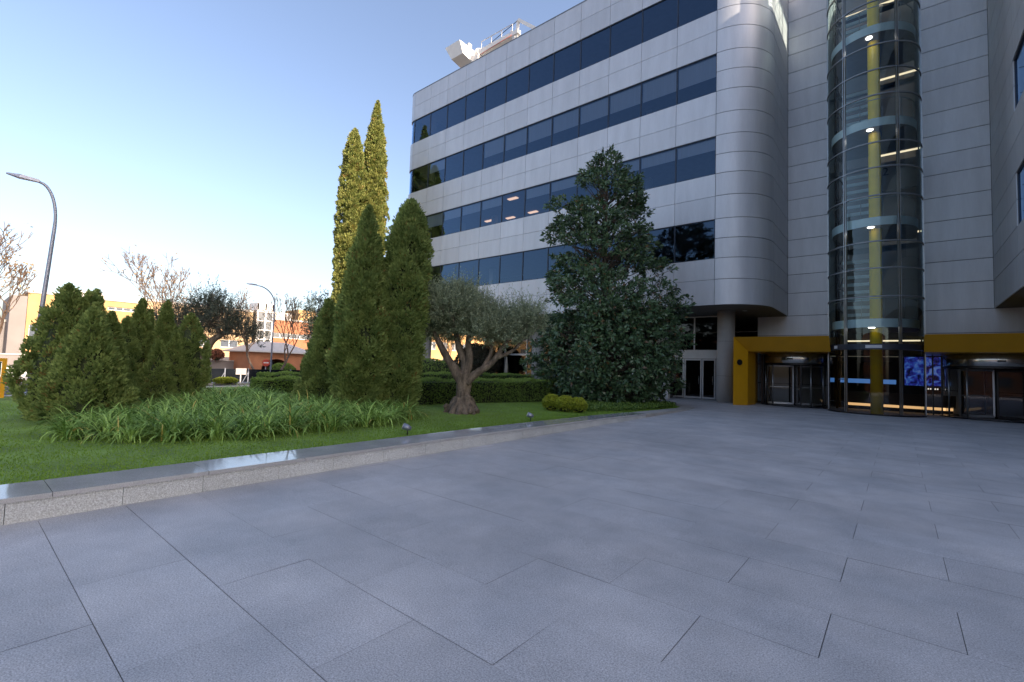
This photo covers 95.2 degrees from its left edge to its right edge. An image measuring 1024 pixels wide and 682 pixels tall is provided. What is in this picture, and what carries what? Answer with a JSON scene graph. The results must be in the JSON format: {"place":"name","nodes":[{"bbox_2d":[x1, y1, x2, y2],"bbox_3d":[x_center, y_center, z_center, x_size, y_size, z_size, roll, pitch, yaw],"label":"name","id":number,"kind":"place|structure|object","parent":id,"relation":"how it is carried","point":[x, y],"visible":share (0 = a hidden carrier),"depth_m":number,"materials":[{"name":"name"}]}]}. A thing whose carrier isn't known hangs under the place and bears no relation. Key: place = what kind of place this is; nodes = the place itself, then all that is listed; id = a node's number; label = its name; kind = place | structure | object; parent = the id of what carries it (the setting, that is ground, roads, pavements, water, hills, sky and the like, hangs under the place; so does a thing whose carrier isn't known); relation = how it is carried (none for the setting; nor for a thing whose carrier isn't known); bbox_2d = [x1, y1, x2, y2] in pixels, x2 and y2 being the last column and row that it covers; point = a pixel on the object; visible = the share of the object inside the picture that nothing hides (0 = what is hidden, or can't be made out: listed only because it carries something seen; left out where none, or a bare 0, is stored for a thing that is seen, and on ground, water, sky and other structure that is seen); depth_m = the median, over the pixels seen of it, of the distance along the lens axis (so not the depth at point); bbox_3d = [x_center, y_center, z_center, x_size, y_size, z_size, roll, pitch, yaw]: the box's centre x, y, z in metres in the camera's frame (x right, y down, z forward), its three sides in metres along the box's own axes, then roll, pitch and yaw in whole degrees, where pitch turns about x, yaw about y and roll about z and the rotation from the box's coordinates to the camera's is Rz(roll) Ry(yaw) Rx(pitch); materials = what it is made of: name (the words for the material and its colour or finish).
{"place":"outdoors","nodes":[
{"label":"outdoors","id":0,"kind":"place"},
{"bbox_2d":[0,319,6,352],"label":"street building","id":1,"kind":"structure","parent":0,"point":[2,337],"depth_m":59.63,"materials":[{"name":"white paint"}]},
{"bbox_2d":[6,172,56,392],"bbox_3d":[-21.808,-2.281,20.859,1.733,10.274,0.339,5,-4,-39],"label":"street lamp","id":2,"kind":"object","parent":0,"point":[49,257],"visible":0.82,"depth_m":21.37,"materials":[{"name":"grey metal"}]},
{"bbox_2d":[2,290,138,353],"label":"street building","id":3,"kind":"structure","parent":0,"point":[22,313],"depth_m":59.41,"materials":[{"name":"painted plaster"},{"name":"glass"}]},
{"bbox_2d":[108,306,133,311],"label":"window","id":4,"kind":"structure","parent":3,"relation":"in","point":[109,308],"depth_m":66.44,"materials":[{"name":"white paint"}]},
{"bbox_2d":[4,385,236,394],"bbox_3d":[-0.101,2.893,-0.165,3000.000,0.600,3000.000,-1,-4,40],"label":"ground","id":5,"kind":"structure","parent":0,"point":[5,392],"depth_m":32.66,"materials":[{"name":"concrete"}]},
{"bbox_2d":[0,353,274,369],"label":"street wall","id":6,"kind":"structure","parent":5,"relation":"on","point":[219,364],"depth_m":69.25,"materials":[{"name":"white concrete"}]},
{"bbox_2d":[210,348,224,361],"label":"round shrub","id":7,"kind":"object","parent":6,"relation":"on","point":[218,354],"visible":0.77,"depth_m":68.46,"materials":[{"name":"red plant"}]},
{"bbox_2d":[146,273,273,385],"bbox_3d":[-18.383,-0.183,28.329,7.767,7.690,3.521,2,-3,5],"label":"olive tree","id":8,"kind":"object","parent":5,"relation":"on","point":[215,308],"visible":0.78,"depth_m":28.09,"materials":[{"name":"green plant"}]},
{"bbox_2d":[212,377,238,383],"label":"sunlit shrub","id":9,"kind":"object","parent":5,"relation":"on","point":[225,380],"visible":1,"depth_m":43.81,"materials":[{"name":"green plant"}]},
{"bbox_2d":[223,341,305,369],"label":"pavilion","id":10,"kind":"structure","parent":5,"relation":"on","point":[258,355],"depth_m":70.49,"materials":[{"name":"red brick"}]},
{"bbox_2d":[296,285,328,342],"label":"bare tree","id":11,"kind":"object","parent":5,"relation":"on","point":[313,309],"visible":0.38,"depth_m":41.80,"materials":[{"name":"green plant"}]},
{"bbox_2d":[5,373,249,386],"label":"sidewalk","id":12,"kind":"structure","parent":0,"point":[239,383],"depth_m":44.46,"materials":[{"name":"grey concrete"}]},
{"bbox_2d":[0,222,41,333],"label":"bare tree","id":13,"kind":"object","parent":12,"relation":"on","point":[24,273],"visible":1,"depth_m":39.53,"materials":[{"name":"brown plant"}]},
{"bbox_2d":[98,245,201,318],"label":"bare tree","id":14,"kind":"object","parent":12,"relation":"on","point":[151,276],"visible":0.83,"depth_m":52.43,"materials":[{"name":"brown plant"}]},
{"bbox_2d":[232,288,269,368],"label":"bare tree","id":15,"kind":"object","parent":12,"relation":"on","point":[246,346],"visible":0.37,"depth_m":58.27,"materials":[{"name":"brown plant"}]},
{"bbox_2d":[210,368,300,382],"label":"street fence","id":16,"kind":"object","parent":12,"relation":"on","point":[225,372],"visible":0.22,"depth_m":46.11,"materials":[{"name":"white metal"}]},
{"bbox_2d":[246,283,274,369],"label":"street lamp","id":17,"kind":"object","parent":12,"relation":"on","point":[273,324],"visible":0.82,"depth_m":53.21,"materials":[{"name":"grey metal"}]},
{"bbox_2d":[268,362,296,369],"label":"green shrub","id":18,"kind":"object","parent":12,"relation":"on","point":[279,365],"visible":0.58,"depth_m":69.35,"materials":[{"name":"green plant"}]},
{"bbox_2d":[264,293,308,369],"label":"bare tree","id":19,"kind":"object","parent":12,"relation":"on","point":[290,315],"visible":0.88,"depth_m":58.78,"materials":[{"name":"brown plant"}]},
{"bbox_2d":[146,299,252,359],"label":"street building","id":20,"kind":"structure","parent":0,"point":[221,345],"depth_m":77.46,"materials":[{"name":"yellow paint"}]},
{"bbox_2d":[220,339,237,347],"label":"window","id":21,"kind":"structure","parent":20,"relation":"in","point":[223,344],"depth_m":78.05,"materials":[{"name":"white paint"}]},
{"bbox_2d":[249,302,273,341],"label":"building","id":22,"kind":"structure","parent":0,"point":[260,308],"depth_m":81.11,"materials":[{"name":"white paint"}]},
{"bbox_2d":[273,310,312,349],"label":"street building","id":23,"kind":"structure","parent":0,"point":[300,343],"depth_m":87.09,"materials":[{"name":"paint"}]},
{"bbox_2d":[273,332,310,339],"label":"window","id":24,"kind":"structure","parent":23,"relation":"in","point":[276,335],"depth_m":86.50,"materials":[{"name":"white paint"}]},
{"bbox_2d":[0,387,677,484],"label":"lawn","id":25,"kind":"structure","parent":0,"point":[111,458],"depth_m":7.46,"materials":[{"name":"plant"}]},
{"bbox_2d":[0,358,7,397],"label":"notice board","id":26,"kind":"object","parent":25,"relation":"on","point":[3,363],"visible":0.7,"depth_m":13.90,"materials":[{"name":"yellow paint"}]},
{"bbox_2d":[0,282,90,420],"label":"thuja shrub","id":27,"kind":"object","parent":25,"relation":"on","point":[53,325],"visible":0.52,"depth_m":9.60,"materials":[{"name":"green plant"}]},
{"bbox_2d":[53,433,103,440],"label":"bed soil","id":28,"kind":"structure","parent":25,"relation":"on","point":[89,437],"depth_m":7.73,"materials":[{"name":"brown soil"}]},
{"bbox_2d":[22,382,427,445],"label":"strap leaf plants","id":29,"kind":"object","parent":28,"relation":"on","point":[245,412],"visible":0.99,"depth_m":8.91,"materials":[{"name":"green plant"}]},
{"bbox_2d":[21,306,140,426],"bbox_3d":[-8.498,0.498,9.361,1.725,2.431,1.740,-1,-4,40],"label":"thuja shrub","id":30,"kind":"object","parent":25,"relation":"on","point":[89,364],"visible":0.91,"depth_m":9.10,"materials":[{"name":"green plant"}]},
{"bbox_2d":[77,289,104,318],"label":"thuja shrub","id":31,"kind":"object","parent":25,"relation":"on","point":[92,298],"visible":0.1,"depth_m":10.21,"materials":[{"name":"green plant"}]},
{"bbox_2d":[93,288,107,318],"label":"thuja shrub","id":32,"kind":"object","parent":25,"relation":"on","point":[101,299],"visible":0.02,"depth_m":12.88,"materials":[{"name":"green plant"}]},
{"bbox_2d":[104,310,140,406],"bbox_3d":[-9.530,0.516,11.048,1.348,2.525,1.419,-1,-4,40],"label":"thuja shrub","id":33,"kind":"object","parent":25,"relation":"on","point":[111,318],"visible":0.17,"depth_m":11.10,"materials":[{"name":"green plant"}]},
{"bbox_2d":[121,315,142,389],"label":"thuja shrub","id":34,"kind":"object","parent":25,"relation":"on","point":[133,345],"visible":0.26,"depth_m":12.42,"materials":[{"name":"green plant"}]},
{"bbox_2d":[130,297,153,363],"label":"thuja shrub","id":35,"kind":"object","parent":25,"relation":"on","point":[141,316],"visible":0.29,"depth_m":13.25,"materials":[{"name":"green plant"}]},
{"bbox_2d":[135,339,178,408],"bbox_3d":[-9.562,0.896,12.591,1.164,1.948,1.158,-1,-4,40],"label":"thuja shrub","id":36,"kind":"object","parent":25,"relation":"on","point":[154,376],"visible":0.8,"depth_m":12.43,"materials":[{"name":"green plant"}]},
{"bbox_2d":[143,299,177,363],"bbox_3d":[-10.133,0.330,13.595,1.272,3.175,1.338,-1,-4,40],"label":"thuja shrub","id":37,"kind":"object","parent":25,"relation":"on","point":[165,327],"visible":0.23,"depth_m":13.46,"materials":[{"name":"green plant"}]},
{"bbox_2d":[165,331,194,397],"bbox_3d":[-9.652,0.789,13.281,1.110,2.240,1.165,-1,-4,40],"label":"thuja shrub","id":38,"kind":"object","parent":25,"relation":"on","point":[174,347],"visible":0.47,"depth_m":13.21,"materials":[{"name":"green plant"}]},
{"bbox_2d":[176,312,211,396],"bbox_3d":[-9.585,0.537,13.836,1.295,2.814,1.321,-1,-4,40],"label":"thuja shrub","id":39,"kind":"object","parent":25,"relation":"on","point":[193,336],"visible":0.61,"depth_m":13.74,"materials":[{"name":"green plant"}]},
{"bbox_2d":[249,375,299,393],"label":"hedge","id":40,"kind":"object","parent":25,"relation":"on","point":[275,383],"visible":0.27,"depth_m":20.10,"materials":[{"name":"green plant"}]},
{"bbox_2d":[256,370,300,379],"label":"hedge","id":41,"kind":"object","parent":25,"relation":"on","point":[267,374],"visible":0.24,"depth_m":21.85,"materials":[{"name":"green plant"}]},
{"bbox_2d":[289,297,336,399],"bbox_3d":[-5.639,0.379,14.240,1.890,3.444,1.879,-1,-4,40],"label":"thuja shrub","id":42,"kind":"object","parent":25,"relation":"on","point":[314,370],"visible":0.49,"depth_m":13.70,"materials":[{"name":"green plant"}]},
{"bbox_2d":[323,203,392,407],"bbox_3d":[-4.116,-0.896,12.838,1.798,5.914,1.901,-1,-4,40],"label":"thuja tree","id":43,"kind":"object","parent":25,"relation":"on","point":[356,355],"visible":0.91,"depth_m":12.40,"materials":[{"name":"green plant"}]},
{"bbox_2d":[377,198,434,413],"bbox_3d":[-3.097,-1.029,13.360,1.770,6.312,1.793,2,-4,40],"label":"thuja tree","id":44,"kind":"object","parent":25,"relation":"on","point":[407,246],"visible":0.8,"depth_m":12.95,"materials":[{"name":"green plant"}]},
{"bbox_2d":[422,358,457,374],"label":"mound shrub","id":45,"kind":"object","parent":25,"relation":"on","point":[430,365],"visible":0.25,"depth_m":33.32,"materials":[{"name":"green plant"}]},
{"bbox_2d":[420,371,534,380],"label":"hedge","id":46,"kind":"object","parent":25,"relation":"on","point":[503,376],"visible":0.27,"depth_m":30.28,"materials":[{"name":"green plant"}]},
{"bbox_2d":[423,266,554,414],"bbox_3d":[-1.095,-0.028,14.169,4.752,4.730,2.746,1,-3,11],"label":"olive tree","id":47,"kind":"object","parent":25,"relation":"on","point":[461,308],"visible":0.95,"depth_m":14.01,"materials":[{"name":"green plant"}]},
{"bbox_2d":[417,376,562,404],"bbox_3d":[-0.951,2.111,20.242,1.656,1.165,10.485,-1,-4,40],"label":"hedge","id":48,"kind":"object","parent":25,"relation":"on","point":[438,390],"visible":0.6,"depth_m":19.45,"materials":[{"name":"green plant"}]},
{"bbox_2d":[541,394,558,410],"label":"box shrub","id":49,"kind":"object","parent":25,"relation":"on","point":[548,401],"visible":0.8,"depth_m":16.30,"materials":[{"name":"green plant"}]},
{"bbox_2d":[554,395,572,411],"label":"box shrub","id":50,"kind":"object","parent":25,"relation":"on","point":[562,403],"visible":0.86,"depth_m":15.96,"materials":[{"name":"green plant"}]},
{"bbox_2d":[571,397,587,412],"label":"box shrub","id":51,"kind":"object","parent":25,"relation":"on","point":[579,404],"visible":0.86,"depth_m":15.86,"materials":[{"name":"green plant"}]},
{"bbox_2d":[520,143,697,403],"bbox_3d":[5.042,-3.340,23.628,8.208,13.494,7.896,-1,-4,40],"label":"magnolia tree","id":52,"kind":"object","parent":25,"relation":"on","point":[606,334],"visible":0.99,"depth_m":22.11,"materials":[{"name":"green plant"}]},
{"bbox_2d":[584,398,675,411],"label":"ground cover","id":53,"kind":"object","parent":25,"relation":"on","point":[609,405],"visible":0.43,"depth_m":19.25,"materials":[{"name":"green plant"}]},
{"bbox_2d":[0,0,869,356],"label":"sky","id":54,"kind":"structure","parent":0,"point":[213,134],"materials":[{"name":"blue"}]},
{"bbox_2d":[431,334,484,362],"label":"street building","id":55,"kind":"structure","parent":0,"point":[435,353],"depth_m":122.37,"materials":[{"name":"paint"}]},
{"bbox_2d":[0,396,1023,681],"bbox_3d":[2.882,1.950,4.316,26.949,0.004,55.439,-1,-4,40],"label":"plaza paving","id":56,"kind":"structure","parent":0,"point":[324,622],"depth_m":3.79,"materials":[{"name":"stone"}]},
{"bbox_2d":[0,404,693,525],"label":"wall","id":57,"kind":"structure","parent":56,"relation":"on","point":[31,500],"depth_m":5.94,"materials":[{"name":"stone"}]},
{"bbox_2d":[717,310,734,402],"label":"concrete column","id":58,"kind":"structure","parent":56,"relation":"on","point":[725,327],"depth_m":27.59,"materials":[{"name":"grey concrete"}]},
{"bbox_2d":[761,353,827,407],"bbox_3d":[16.138,2.217,26.649,3.400,2.926,3.400,-1,-4,40],"label":"revolving door","id":59,"kind":"structure","parent":56,"relation":"on","point":[793,362],"depth_m":26.01,"materials":[{"name":"glass"}]},
{"bbox_2d":[827,0,926,417],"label":"glass tower","id":60,"kind":"structure","parent":56,"relation":"on","point":[873,310],"depth_m":24.05,"materials":[{"name":"clear glass"}]},
{"bbox_2d":[733,333,1023,404],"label":"yellow portal","id":61,"kind":"object","parent":56,"relation":"on","point":[746,350],"visible":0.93,"depth_m":23.81,"materials":[{"name":"paint"}]},
{"bbox_2d":[840,378,955,413],"bbox_3d":[20.622,2.932,25.253,4.820,1.660,1.050,-1,-4,40],"label":"reception desk","id":62,"kind":"object","parent":56,"relation":"on","point":[861,400],"visible":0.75,"depth_m":24.74,"materials":[{"name":"black metal"}]},
{"bbox_2d":[903,356,942,394],"bbox_3d":[21.504,2.266,24.470,1.550,2.920,0.120,-1,-4,40],"label":"display screen","id":63,"kind":"object","parent":56,"relation":"on","point":[912,374],"visible":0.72,"depth_m":24.54,"materials":[{"name":"blue glass"}]},
{"bbox_2d":[939,354,1023,422],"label":"revolving door","id":64,"kind":"structure","parent":56,"relation":"on","point":[978,383],"depth_m":21.52,"materials":[{"name":"glass"}]},
{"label":"terrace","id":65,"kind":"structure","parent":0,"visible":0},
{"bbox_2d":[330,127,367,303],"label":"cypress tree","id":66,"kind":"object","parent":65,"relation":"on","point":[351,180],"visible":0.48,"depth_m":40.65,"materials":[{"name":"green plant"}]},
{"bbox_2d":[359,100,389,263],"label":"cypress tree","id":67,"kind":"object","parent":65,"relation":"on","point":[376,193],"visible":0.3,"depth_m":42.29,"materials":[{"name":"green plant"}]},
{"bbox_2d":[423,334,431,359],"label":"concrete column","id":68,"kind":"structure","parent":65,"relation":"on","point":[428,347],"depth_m":45.08,"materials":[{"name":"grey concrete"}]},
{"bbox_2d":[454,343,501,374],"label":"dark bush","id":69,"kind":"object","parent":65,"relation":"on","point":[480,354],"visible":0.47,"depth_m":39.53,"materials":[{"name":"green plant"}]},
{"bbox_2d":[531,326,543,378],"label":"concrete column","id":70,"kind":"structure","parent":65,"relation":"on","point":[534,336],"depth_m":36.44,"materials":[{"name":"grey concrete"}]},
{"bbox_2d":[408,0,1023,416],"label":"office building","id":71,"kind":"structure","parent":65,"relation":"on","point":[708,118],"depth_m":28.53,"materials":[{"name":"metal"}]},
{"bbox_2d":[417,129,428,141],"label":"window","id":72,"kind":"structure","parent":71,"relation":"in","point":[421,135],"depth_m":45.93,"materials":[{"name":"blue glass"}]},
{"bbox_2d":[414,177,433,191],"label":"window","id":73,"kind":"structure","parent":71,"relation":"in","point":[420,184],"depth_m":45.86,"materials":[{"name":"black glass"}]},
{"bbox_2d":[426,211,442,238],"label":"window","id":74,"kind":"structure","parent":71,"relation":"in","point":[435,220],"depth_m":41.36,"materials":[{"name":"grey glass"}]},
{"bbox_2d":[427,158,444,187],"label":"window","id":75,"kind":"structure","parent":71,"relation":"in","point":[440,165],"depth_m":41.74,"materials":[{"name":"blue glass"}]},
{"bbox_2d":[442,206,460,235],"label":"window","id":76,"kind":"structure","parent":71,"relation":"in","point":[455,213],"depth_m":40.01,"materials":[{"name":"blue glass"}]},
{"bbox_2d":[460,201,480,231],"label":"window","id":77,"kind":"structure","parent":71,"relation":"in","point":[474,208],"depth_m":38.58,"materials":[{"name":"blue glass"}]},
{"bbox_2d":[445,18,535,67],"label":"roof crane","id":78,"kind":"object","parent":71,"relation":"on","point":[461,53],"visible":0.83,"depth_m":41.91,"materials":[{"name":"white paint"}]},
{"bbox_2d":[480,195,501,226],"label":"window","id":79,"kind":"structure","parent":71,"relation":"in","point":[492,203],"depth_m":37.11,"materials":[{"name":"blue glass"}]},
{"bbox_2d":[482,135,503,169],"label":"window","id":80,"kind":"structure","parent":71,"relation":"in","point":[494,147],"depth_m":37.37,"materials":[{"name":"blue glass"}]},
{"bbox_2d":[503,126,526,162],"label":"window","id":81,"kind":"structure","parent":71,"relation":"in","point":[517,139],"depth_m":35.92,"materials":[{"name":"blue glass"}]},
{"bbox_2d":[524,182,549,216],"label":"window","id":82,"kind":"structure","parent":71,"relation":"in","point":[545,189],"depth_m":34.23,"materials":[{"name":"blue glass"}]},
{"bbox_2d":[526,117,551,154],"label":"window","id":83,"kind":"structure","parent":71,"relation":"in","point":[544,129],"depth_m":34.48,"materials":[{"name":"blue glass"}]},
{"bbox_2d":[549,175,576,211],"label":"window","id":84,"kind":"structure","parent":71,"relation":"in","point":[560,185],"depth_m":32.82,"materials":[{"name":"blue glass"}]},
{"bbox_2d":[551,106,578,146],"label":"window","id":85,"kind":"structure","parent":71,"relation":"in","point":[568,120],"depth_m":33.03,"materials":[{"name":"blue glass"}]},
{"bbox_2d":[553,40,580,81],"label":"window","id":86,"kind":"structure","parent":71,"relation":"in","point":[580,40],"depth_m":33.41,"materials":[{"name":"black metal"}]},
{"bbox_2d":[578,95,608,137],"bbox_3d":[5.516,-15.071,31.497,2.260,2.260,0.162,-1,-4,40],"label":"window","id":87,"kind":"structure","parent":71,"relation":"in","point":[599,109],"depth_m":31.59,"materials":[{"name":"blue glass"}]},
{"bbox_2d":[580,26,609,69],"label":"window","id":88,"kind":"structure","parent":71,"relation":"in","point":[609,26],"depth_m":31.95,"materials":[{"name":"black metal"}]},
{"bbox_2d":[609,157,639,192],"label":"window","id":89,"kind":"structure","parent":71,"relation":"in","point":[636,164],"depth_m":29.43,"materials":[{"name":"blue glass"}]},
{"bbox_2d":[608,83,640,127],"bbox_3d":[7.258,-15.092,30.058,2.260,2.260,0.162,-1,-4,40],"label":"window","id":90,"kind":"structure","parent":71,"relation":"in","point":[631,97],"depth_m":30.13,"materials":[{"name":"blue glass"}]},
{"bbox_2d":[610,10,642,56],"bbox_3d":[7.397,-19.850,30.298,2.260,2.230,0.080,-1,-4,40],"label":"window","id":91,"kind":"structure","parent":71,"relation":"in","point":[642,10],"depth_m":30.51,"materials":[{"name":"black metal"}]},
{"bbox_2d":[640,147,675,189],"bbox_3d":[8.835,-10.350,28.347,2.260,2.190,0.162,-1,-4,40],"label":"window","id":92,"kind":"structure","parent":71,"relation":"in","point":[669,156],"depth_m":28.38,"materials":[{"name":"blue glass"}]},
{"bbox_2d":[641,69,676,116],"bbox_3d":[9.001,-15.114,28.619,2.260,2.260,0.162,-1,-4,40],"label":"window","id":93,"kind":"structure","parent":71,"relation":"in","point":[665,85],"depth_m":28.68,"materials":[{"name":"blue glass"}]},
{"bbox_2d":[642,0,677,42],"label":"window","id":94,"kind":"structure","parent":71,"relation":"in","point":[662,0],"depth_m":29.26,"materials":[{"name":"black metal"}]},
{"bbox_2d":[666,316,716,399],"bbox_3d":[12.143,1.075,30.529,4.200,5.380,0.185,-1,-4,40],"label":"glass entrance","id":95,"kind":"object","parent":71,"relation":"attached to","point":[698,374],"visible":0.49,"depth_m":30.45,"materials":[{"name":"black glass"}]},
{"bbox_2d":[669,358,683,396],"bbox_3d":[10.975,2.460,31.357,1.100,2.570,0.155,-1,-4,40],"label":"door","id":96,"kind":"structure","parent":95,"relation":"in","point":[679,375],"depth_m":31.18,"materials":[{"name":"glass"}]},
{"bbox_2d":[684,359,701,398],"bbox_3d":[11.854,2.449,30.631,1.100,2.570,0.155,-1,-4,40],"label":"door","id":97,"kind":"structure","parent":95,"relation":"in","point":[692,367],"depth_m":30.64,"materials":[{"name":"glass"}]},
{"bbox_2d":[702,359,715,399],"bbox_3d":[12.625,2.439,29.994,0.820,2.570,0.155,-1,-4,40],"label":"door","id":98,"kind":"structure","parent":95,"relation":"in","point":[708,365],"depth_m":30.00,"materials":[{"name":"glass"}]},
{"bbox_2d":[674,219,714,262],"bbox_3d":[10.387,-5.635,26.605,2.260,2.210,0.080,-1,-4,40],"label":"window","id":99,"kind":"structure","parent":71,"relation":"in","point":[714,219],"depth_m":26.71,"materials":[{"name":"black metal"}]},
{"bbox_2d":[675,136,715,182],"bbox_3d":[10.578,-10.372,26.907,2.260,2.190,0.162,-1,-4,40],"label":"window","id":100,"kind":"structure","parent":71,"relation":"in","point":[707,146],"depth_m":26.97,"materials":[{"name":"blue glass"}]},
{"bbox_2d":[677,54,716,104],"bbox_3d":[10.743,-15.136,27.180,2.260,2.260,0.162,-1,-4,40],"label":"window","id":101,"kind":"structure","parent":71,"relation":"in","point":[705,70],"depth_m":27.24,"materials":[{"name":"blue glass"}]},
{"bbox_2d":[761,354,942,414],"bbox_3d":[24.165,2.524,27.176,15.200,2.940,11.140,-1,-4,40],"label":"entrance lobby","id":102,"kind":"object","parent":71,"relation":"in","point":[858,367],"visible":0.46,"depth_m":32.37,"materials":[{"name":"black glass"}]},
{"bbox_2d":[1014,35,1023,105],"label":"window","id":103,"kind":"structure","parent":71,"relation":"in","point":[1019,59],"depth_m":18.61,"materials":[{"name":"blue glass"}]},
{"bbox_2d":[1018,162,1023,223],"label":"window","id":104,"kind":"structure","parent":71,"relation":"in","point":[1021,171],"depth_m":18.58,"materials":[{"name":"blue glass"}]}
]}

